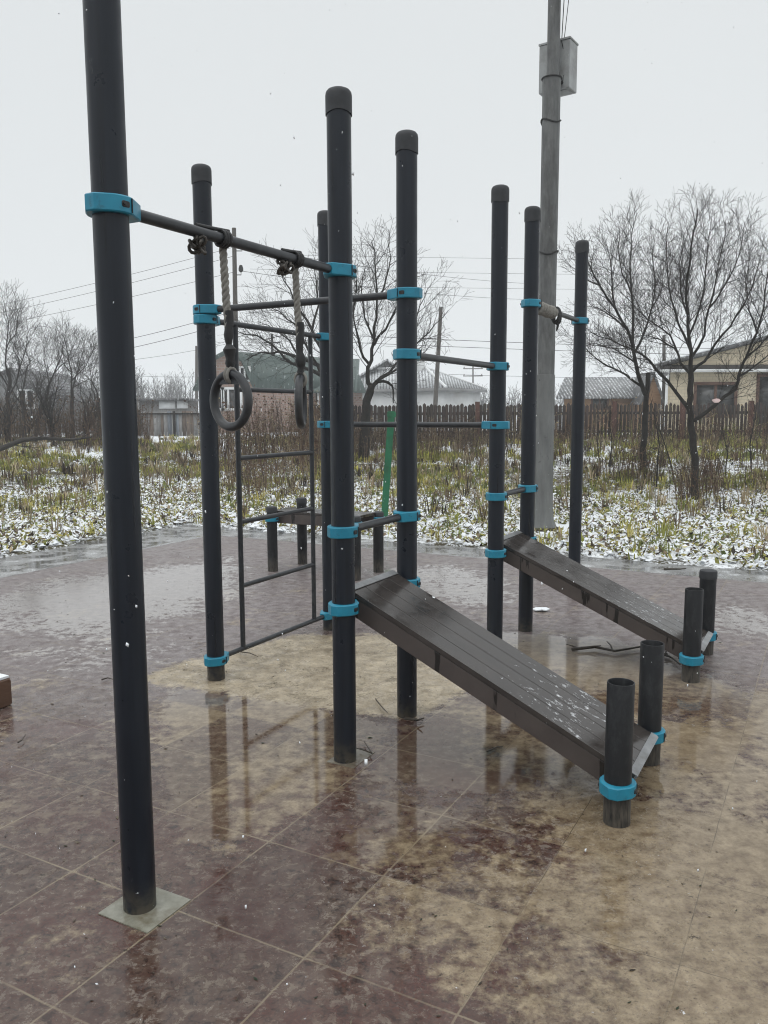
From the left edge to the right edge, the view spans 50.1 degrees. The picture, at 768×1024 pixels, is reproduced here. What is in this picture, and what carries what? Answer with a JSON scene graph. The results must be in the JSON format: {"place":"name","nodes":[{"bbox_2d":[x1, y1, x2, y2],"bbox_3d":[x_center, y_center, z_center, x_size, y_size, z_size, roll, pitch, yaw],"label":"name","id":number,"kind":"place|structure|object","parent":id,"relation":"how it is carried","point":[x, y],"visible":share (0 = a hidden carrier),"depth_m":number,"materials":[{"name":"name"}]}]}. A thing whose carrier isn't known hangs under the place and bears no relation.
{"place":"outdoors","nodes":[
{"label":"outdoors","id":0,"kind":"place"},
{"bbox_2d":[0,536,767,1023],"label":"pavement","id":1,"kind":"structure","parent":0,"point":[308,882],"depth_m":3.30,"materials":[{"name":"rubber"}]},
{"bbox_2d":[0,673,11,707],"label":"timber beam","id":2,"kind":"structure","parent":1,"relation":"on","point":[5,692],"depth_m":4.66,"materials":[{"name":"brown wood"}]},
{"bbox_2d":[98,887,190,933],"bbox_3d":[-0.806,1.364,2.775,0.220,0.070,0.205,4,8,28],"label":"concrete footing","id":3,"kind":"object","parent":1,"relation":"in","point":[168,904],"visible":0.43,"depth_m":2.74,"materials":[{"name":"grey concrete"}]},
{"bbox_2d":[265,497,384,580],"bbox_3d":[-0.612,0.281,8.577,1.162,0.786,0.644,4,8,28],"label":"plank bench","id":4,"kind":"object","parent":1,"relation":"on","point":[302,521],"visible":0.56,"depth_m":8.53,"materials":[{"name":"paint"}]},
{"bbox_2d":[327,749,374,767],"bbox_3d":[-0.159,1.218,3.974,0.150,0.070,0.205,4,8,28],"label":"concrete footing","id":5,"kind":"object","parent":1,"relation":"in","point":[361,756],"visible":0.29,"depth_m":3.94,"materials":[{"name":"grey concrete"}]},
{"bbox_2d":[356,741,372,753],"bbox_3d":[-0.139,1.149,4.030,0.130,0.032,0.164,-2,7,-15],"label":"stick","id":6,"kind":"object","parent":1,"relation":"on","point":[369,751],"visible":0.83,"depth_m":3.99,"materials":[{"name":"brown wood"}]},
{"bbox_2d":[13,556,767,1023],"bbox_3d":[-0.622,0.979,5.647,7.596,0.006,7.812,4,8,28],"label":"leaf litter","id":7,"kind":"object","parent":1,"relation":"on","point":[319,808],"visible":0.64,"depth_m":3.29,"materials":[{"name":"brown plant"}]},
{"bbox_2d":[82,0,717,914],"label":"workout frame","id":8,"kind":"object","parent":1,"relation":"on","point":[612,746],"visible":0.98,"depth_m":3.85,"materials":[{"name":"paint"}]},
{"bbox_2d":[187,222,252,430],"bbox_3d":[-0.579,-0.658,2.979,0.197,0.732,0.266,0,7,0],"label":"gymnastic ring","id":9,"kind":"object","parent":8,"relation":"hanging from","point":[230,374],"visible":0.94,"depth_m":3.01,"materials":[{"name":"plastic"}]},
{"bbox_2d":[276,248,307,428],"bbox_3d":[-0.357,-0.712,3.415,0.084,0.732,0.266,2,7,15],"label":"gymnastic ring","id":10,"kind":"object","parent":8,"relation":"hanging from","point":[300,382],"visible":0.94,"depth_m":3.41,"materials":[{"name":"plastic"}]},
{"bbox_2d":[538,302,561,330],"bbox_3d":[1.256,-1.507,6.316,0.099,0.192,0.571,4,8,29],"label":"tied rope","id":11,"kind":"object","parent":8,"relation":"attached to","point":[546,310],"visible":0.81,"depth_m":6.33,"materials":[{"name":"beige fabric"}]},
{"bbox_2d":[404,717,423,720],"bbox_3d":[0.160,1.109,4.391,0.106,0.025,0.071,1,7,10],"label":"stick","id":12,"kind":"object","parent":1,"relation":"on","point":[411,719],"visible":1,"depth_m":4.40,"materials":[{"name":"brown wood"}]},
{"bbox_2d":[533,607,549,610],"bbox_3d":[1.312,0.811,6.864,0.119,0.020,0.100,-5,8,-34],"label":"paper scrap","id":13,"kind":"object","parent":1,"relation":"on","point":[540,608],"visible":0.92,"depth_m":6.86,"materials":[{"name":"white paper"}]},
{"bbox_2d":[566,641,665,651],"bbox_3d":[1.637,0.922,5.683,0.738,0.081,0.174,2,7,14],"label":"stick","id":14,"kind":"object","parent":1,"relation":"on","point":[574,648],"visible":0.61,"depth_m":5.70,"materials":[{"name":"brown wood"}]},
{"bbox_2d":[664,651,680,664],"bbox_3d":[1.893,0.959,5.536,0.142,0.041,0.364,1,7,10],"label":"stick","id":15,"kind":"object","parent":1,"relation":"on","point":[666,654],"visible":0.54,"depth_m":5.51,"materials":[{"name":"brown wood"}]},
{"bbox_2d":[0,415,767,582],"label":"ground","id":16,"kind":"structure","parent":0,"point":[658,559],"depth_m":12.75,"materials":[{"name":"white snow"}]},
{"bbox_2d":[0,371,39,442],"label":"bare shrub","id":17,"kind":"object","parent":16,"relation":"on","point":[8,415],"visible":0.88,"depth_m":27.31,"materials":[{"name":"brown plant"}]},
{"bbox_2d":[0,278,46,438],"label":"bare tree","id":18,"kind":"object","parent":16,"relation":"on","point":[17,326],"visible":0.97,"depth_m":29.02,"materials":[{"name":"brown plant"}]},
{"bbox_2d":[0,326,58,443],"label":"bare tree","id":19,"kind":"object","parent":16,"relation":"on","point":[23,384],"visible":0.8,"depth_m":28.70,"materials":[{"name":"brown plant"}]},
{"bbox_2d":[7,366,59,436],"bbox_3d":[-12.605,-3.869,29.536,1.860,2.920,2.589,-3,8,-24],"label":"bare shrub","id":20,"kind":"object","parent":16,"relation":"on","point":[17,388],"visible":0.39,"depth_m":29.45,"materials":[{"name":"brown plant"}]},
{"bbox_2d":[0,368,96,433],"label":"grey house","id":21,"kind":"structure","parent":16,"relation":"on","point":[2,393],"depth_m":43.09,"materials":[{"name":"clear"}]},
{"bbox_2d":[17,389,35,408],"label":"window","id":22,"kind":"structure","parent":21,"relation":"in","point":[20,390],"depth_m":41.55,"materials":[{"name":"white glass"}]},
{"bbox_2d":[20,366,77,446],"bbox_3d":[-11.484,-3.575,27.914,1.616,2.912,1.896,2,7,17],"label":"bare shrub","id":23,"kind":"object","parent":16,"relation":"on","point":[49,414],"visible":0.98,"depth_m":27.78,"materials":[{"name":"brown plant"}]},
{"bbox_2d":[19,318,86,435],"bbox_3d":[-12.238,-4.891,30.568,3.092,4.785,3.282,0,7,0],"label":"bare tree","id":24,"kind":"object","parent":16,"relation":"on","point":[58,362],"visible":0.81,"depth_m":30.43,"materials":[{"name":"brown plant"}]},
{"bbox_2d":[24,310,98,436],"bbox_3d":[-10.979,-4.957,30.295,3.288,4.996,3.072,2,7,16],"label":"bare tree","id":25,"kind":"object","parent":16,"relation":"on","point":[78,367],"visible":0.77,"depth_m":29.99,"materials":[{"name":"brown plant"}]},
{"bbox_2d":[68,372,100,446],"bbox_3d":[-10.132,-3.468,28.219,1.800,2.680,2.079,0,7,0],"label":"bare shrub","id":26,"kind":"object","parent":16,"relation":"on","point":[85,406],"visible":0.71,"depth_m":28.39,"materials":[{"name":"brown plant"}]},
{"bbox_2d":[63,334,144,435],"bbox_3d":[-10.779,-4.870,31.648,3.059,4.409,2.421,0,7,0],"label":"bare tree","id":27,"kind":"object","parent":16,"relation":"on","point":[91,371],"visible":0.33,"depth_m":31.74,"materials":[{"name":"brown plant"}]},
{"bbox_2d":[74,369,146,408],"bbox_3d":[-9.404,-3.631,28.748,2.382,2.862,2.370,-1,7,-8],"label":"bare shrub","id":28,"kind":"object","parent":16,"relation":"on","point":[99,388],"visible":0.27,"depth_m":28.25,"materials":[{"name":"brown plant"}]},
{"bbox_2d":[95,411,199,435],"bbox_3d":[-10.650,-3.982,37.716,5.518,1.334,0.191,0,7,0],"label":"board fence","id":29,"kind":"object","parent":16,"relation":"on","point":[177,425],"visible":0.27,"depth_m":37.77,"materials":[{"name":"grey wood"}]},
{"bbox_2d":[136,398,198,430],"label":"flat shed","id":30,"kind":"structure","parent":16,"relation":"on","point":[178,405],"depth_m":45.89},
{"bbox_2d":[195,346,197,412],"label":"power pole","id":31,"kind":"object","parent":16,"relation":"on","point":[196,372],"visible":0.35,"depth_m":61.09,"materials":[{"name":"grey wood"}]},
{"bbox_2d":[232,228,242,418],"bbox_3d":[-6.222,-7.559,35.343,0.609,9.007,0.242,0,7,0],"label":"power pole","id":32,"kind":"object","parent":16,"relation":"on","point":[234,265],"visible":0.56,"depth_m":34.96,"materials":[{"name":"grey wood"}]},
{"bbox_2d":[1,247,231,304],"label":"power line","id":33,"kind":"object","parent":32,"relation":"attached to","point":[133,273],"visible":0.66,"depth_m":36.44,"materials":[{"name":"grey metal"}]},
{"bbox_2d":[10,256,231,310],"bbox_3d":[-12.816,-10.089,37.046,13.490,2.059,0.016,2,7,17],"label":"power line","id":34,"kind":"object","parent":32,"relation":"attached to","point":[132,282],"visible":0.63,"depth_m":37.26,"materials":[{"name":"grey metal"}]},
{"bbox_2d":[19,272,231,320],"bbox_3d":[-12.839,-9.506,37.117,13.505,1.912,0.016,2,7,17],"label":"power line","id":35,"kind":"object","parent":32,"relation":"attached to","point":[132,296],"visible":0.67,"depth_m":36.52,"materials":[{"name":"grey metal"}]},
{"bbox_2d":[63,326,215,360],"bbox_3d":[-10.989,-7.720,37.334,9.948,1.437,0.022,3,8,24],"label":"power line","id":36,"kind":"object","parent":32,"relation":"attached to","point":[151,343],"visible":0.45,"depth_m":36.95,"materials":[{"name":"grey metal"}]},
{"bbox_2d":[64,314,222,351],"bbox_3d":[-10.974,-8.139,37.283,9.938,1.433,0.022,3,8,24],"label":"power line","id":37,"kind":"object","parent":32,"relation":"attached to","point":[152,333],"visible":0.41,"depth_m":36.90,"materials":[{"name":"grey metal"}]},
{"bbox_2d":[243,271,522,299],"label":"power line","id":38,"kind":"object","parent":32,"relation":"attached to","point":[359,286],"visible":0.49,"depth_m":41.74,"materials":[{"name":"grey metal"}]},
{"bbox_2d":[310,258,523,283],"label":"power line","id":39,"kind":"object","parent":32,"relation":"attached to","point":[426,274],"visible":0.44,"depth_m":46.30,"materials":[{"name":"grey metal"}]},
{"bbox_2d":[193,334,365,432],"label":"gambrel house","id":40,"kind":"structure","parent":16,"relation":"on","point":[264,374],"depth_m":43.20,"materials":[{"name":"brown brick"}]},
{"bbox_2d":[219,388,224,410],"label":"window","id":41,"kind":"structure","parent":40,"relation":"in","point":[223,394],"depth_m":42.55,"materials":[{"name":"white glass"}]},
{"bbox_2d":[221,387,242,410],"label":"window","id":42,"kind":"structure","parent":40,"relation":"in","point":[229,390],"depth_m":42.55,"materials":[{"name":"white glass"}]},
{"bbox_2d":[239,366,250,381],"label":"window","id":43,"kind":"structure","parent":40,"relation":"in","point":[241,369],"depth_m":42.37,"materials":[{"name":"white glass"}]},
{"bbox_2d":[216,228,387,384],"bbox_3d":[-2.450,-5.046,23.777,5.299,7.118,4.335,0,7,0],"label":"bare tree","id":44,"kind":"object","parent":16,"relation":"on","point":[315,363],"visible":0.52,"depth_m":23.68,"materials":[{"name":"brown plant"}]},
{"bbox_2d":[73,366,563,409],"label":"wood","id":45,"kind":"object","parent":16,"relation":"on","point":[170,393],"visible":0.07,"depth_m":99.06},
{"bbox_2d":[313,359,359,422],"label":"annex","id":46,"kind":"object","parent":16,"relation":"on","point":[355,375],"visible":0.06,"depth_m":46.80,"materials":[{"name":"grey brick"}]},
{"bbox_2d":[359,359,395,377],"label":"gabled house","id":47,"kind":"structure","parent":16,"relation":"on","point":[386,362],"depth_m":56.18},
{"bbox_2d":[0,384,767,515],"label":"dry weeds","id":48,"kind":"object","parent":16,"relation":"on","point":[297,435],"visible":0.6,"depth_m":22.02,"materials":[{"name":"brown plant"}]},
{"bbox_2d":[0,413,100,454],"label":"fallen branch","id":49,"kind":"object","parent":48,"relation":"on","point":[18,441],"visible":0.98,"depth_m":17.55,"materials":[{"name":"brown plant"}]},
{"bbox_2d":[0,439,767,567],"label":"ground cover","id":50,"kind":"object","parent":16,"relation":"on","point":[371,503],"visible":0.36,"depth_m":12.82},
{"bbox_2d":[0,440,767,567],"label":"snow","id":51,"kind":"structure","parent":16,"relation":"on","point":[631,554],"depth_m":12.18,"materials":[{"name":"white snow"}]},
{"bbox_2d":[381,411,395,516],"bbox_3d":[0.062,-0.648,12.010,0.232,1.651,0.075,0,7,0],"label":"green post","id":52,"kind":"object","parent":16,"relation":"on","point":[391,415],"visible":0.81,"depth_m":11.97,"materials":[{"name":"metal"}]},
{"bbox_2d":[353,215,473,460],"bbox_3d":[0.469,-4.716,22.463,4.124,6.837,3.372,0,7,0],"label":"bare tree","id":53,"kind":"object","parent":16,"relation":"on","point":[366,410],"visible":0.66,"depth_m":22.50,"materials":[{"name":"brown plant"}]},
{"bbox_2d":[361,361,486,421],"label":"white house","id":54,"kind":"structure","parent":16,"relation":"on","point":[453,391],"depth_m":53.86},
{"bbox_2d":[433,307,442,430],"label":"power pole","id":55,"kind":"object","parent":16,"relation":"on","point":[436,386],"visible":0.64,"depth_m":41.35,"materials":[{"name":"grey wood"}]},
{"bbox_2d":[463,366,482,382],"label":"power pole","id":56,"kind":"object","parent":16,"relation":"on","point":[473,368],"visible":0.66,"depth_m":108.51,"materials":[{"name":"grey wood"}]},
{"bbox_2d":[305,401,767,441],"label":"picket fence","id":57,"kind":"object","parent":16,"relation":"on","point":[381,411],"visible":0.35,"depth_m":27.78,"materials":[{"name":"brown wood"}]},
{"bbox_2d":[534,0,578,531],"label":"concrete pole","id":58,"kind":"object","parent":16,"relation":"on","point":[557,67],"visible":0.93,"depth_m":10.86,"materials":[{"name":"grey concrete"}]},
{"bbox_2d":[556,377,635,429],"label":"cabin","id":59,"kind":"object","parent":16,"relation":"on","point":[597,390],"visible":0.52,"depth_m":47.28,"materials":[{"name":"grey wood"}]},
{"bbox_2d":[591,399,608,409],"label":"window","id":60,"kind":"structure","parent":59,"relation":"in","point":[600,401],"depth_m":47.06,"materials":[{"name":"grey glass"}]},
{"bbox_2d":[590,409,603,458],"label":"sapling","id":61,"kind":"object","parent":16,"relation":"on","point":[598,450],"visible":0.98,"depth_m":19.98,"materials":[{"name":"brown plant"}]},
{"bbox_2d":[603,388,619,475],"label":"sapling","id":62,"kind":"object","parent":16,"relation":"on","point":[610,436],"visible":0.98,"depth_m":18.00,"materials":[{"name":"brown plant"}]},
{"bbox_2d":[555,188,694,471],"bbox_3d":[4.737,-4.031,18.007,4.468,6.558,2.599,-6,9,-41],"label":"bare tree","id":63,"kind":"object","parent":16,"relation":"on","point":[644,390],"visible":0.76,"depth_m":18.15,"materials":[{"name":"brown plant"}]},
{"bbox_2d":[630,371,664,429],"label":"shed","id":64,"kind":"structure","parent":16,"relation":"on","point":[657,396],"depth_m":45.42,"materials":[{"name":"brown wood"}]},
{"bbox_2d":[646,391,666,488],"bbox_3d":[5.303,-1.415,16.021,0.447,2.014,0.428,0,7,0],"label":"sapling","id":65,"kind":"object","parent":16,"relation":"on","point":[659,448],"visible":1,"depth_m":16.00,"materials":[{"name":"brown plant"}]},
{"bbox_2d":[662,335,665,429],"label":"power pole","id":66,"kind":"object","parent":16,"relation":"on","point":[663,380],"visible":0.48,"depth_m":45.36,"materials":[{"name":"brown wood"}]},
{"bbox_2d":[561,183,767,499],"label":"bare tree","id":67,"kind":"object","parent":16,"relation":"on","point":[690,370],"visible":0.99,"depth_m":14.18,"materials":[{"name":"brown plant"}]},
{"bbox_2d":[712,398,720,402],"bbox_3d":[5.742,-1.925,14.209,0.152,0.078,0.069,0,7,0],"label":"plastic scrap","id":68,"kind":"object","parent":67,"relation":"on","point":[716,400],"visible":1,"depth_m":14.20,"materials":[{"name":"white plastic"}]},
{"bbox_2d":[652,403,681,479],"bbox_3d":[5.827,-1.418,17.051,0.656,1.701,0.429,0,7,0],"label":"sapling","id":69,"kind":"object","parent":16,"relation":"on","point":[663,440],"visible":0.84,"depth_m":17.03,"materials":[{"name":"brown plant"}]},
{"bbox_2d":[653,334,767,434],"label":"brick house","id":70,"kind":"structure","parent":16,"relation":"on","point":[706,380],"depth_m":35.55,"materials":[{"name":"beige brick"}]},
{"bbox_2d":[306,340,688,354],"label":"power line","id":71,"kind":"object","parent":70,"relation":"attached to","point":[519,349],"visible":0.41,"depth_m":43.27,"materials":[{"name":"grey metal"}]},
{"bbox_2d":[693,382,737,417],"bbox_3d":[14.365,-4.861,35.630,1.943,1.545,0.100,0,7,0],"label":"window","id":72,"kind":"structure","parent":70,"relation":"in","point":[702,389],"depth_m":35.61,"materials":[{"name":"grey glass"}]},
{"bbox_2d":[755,373,767,425],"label":"window","id":73,"kind":"structure","parent":70,"relation":"in","point":[761,376],"depth_m":35.60,"materials":[{"name":"grey glass"}]},
{"bbox_2d":[715,415,733,475],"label":"sapling","id":74,"kind":"object","parent":16,"relation":"on","point":[726,446],"visible":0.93,"depth_m":17.02,"materials":[{"name":"brown plant"}]},
{"bbox_2d":[738,393,761,471],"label":"sapling","id":75,"kind":"object","parent":16,"relation":"on","point":[753,423],"visible":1,"depth_m":17.01,"materials":[{"name":"brown plant"}]},
{"bbox_2d":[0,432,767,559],"bbox_3d":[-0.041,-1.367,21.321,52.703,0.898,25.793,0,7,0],"label":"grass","id":76,"kind":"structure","parent":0,"point":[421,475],"depth_m":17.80,"materials":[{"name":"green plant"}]},
{"bbox_2d":[0,428,767,558],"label":"dry grass","id":77,"kind":"structure","parent":0,"point":[179,454],"depth_m":19.18,"materials":[{"name":"plant"}]},
{"bbox_2d":[0,525,767,582],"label":"path","id":78,"kind":"structure","parent":0,"point":[40,560],"depth_m":9.59,"materials":[{"name":"concrete"}]},
{"bbox_2d":[664,568,685,569],"bbox_3d":[3.044,0.592,8.566,0.256,0.023,0.051,-1,7,-10],"label":"stick","id":79,"kind":"object","parent":78,"relation":"on","point":[674,568],"visible":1,"depth_m":8.55,"materials":[{"name":"wood"}]},
{"bbox_2d":[5,1,762,1019],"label":"falling snow","id":80,"kind":"structure","parent":0,"point":[385,481],"depth_m":2.10,"materials":[{"name":"white snow"}]},
{"bbox_2d":[0,0,767,411],"label":"sky","id":81,"kind":"structure","parent":0,"point":[679,89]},
{"bbox_2d":[266,269,621,274],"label":"power line","id":82,"kind":"object","parent":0,"point":[441,272],"visible":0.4,"depth_m":44.75,"materials":[{"name":"grey metal"}]},
{"bbox_2d":[266,284,622,289],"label":"power line","id":83,"kind":"object","parent":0,"point":[441,287],"visible":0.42,"depth_m":44.84,"materials":[{"name":"grey metal"}]},
{"bbox_2d":[312,255,617,259],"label":"power line","id":84,"kind":"object","parent":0,"point":[440,257],"visible":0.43,"depth_m":44.65,"materials":[{"name":"grey metal"}]},
{"bbox_2d":[353,335,710,348],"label":"power line","id":85,"kind":"object","parent":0,"point":[522,342],"visible":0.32,"depth_m":43.23,"materials":[{"name":"grey metal"}]}
]}

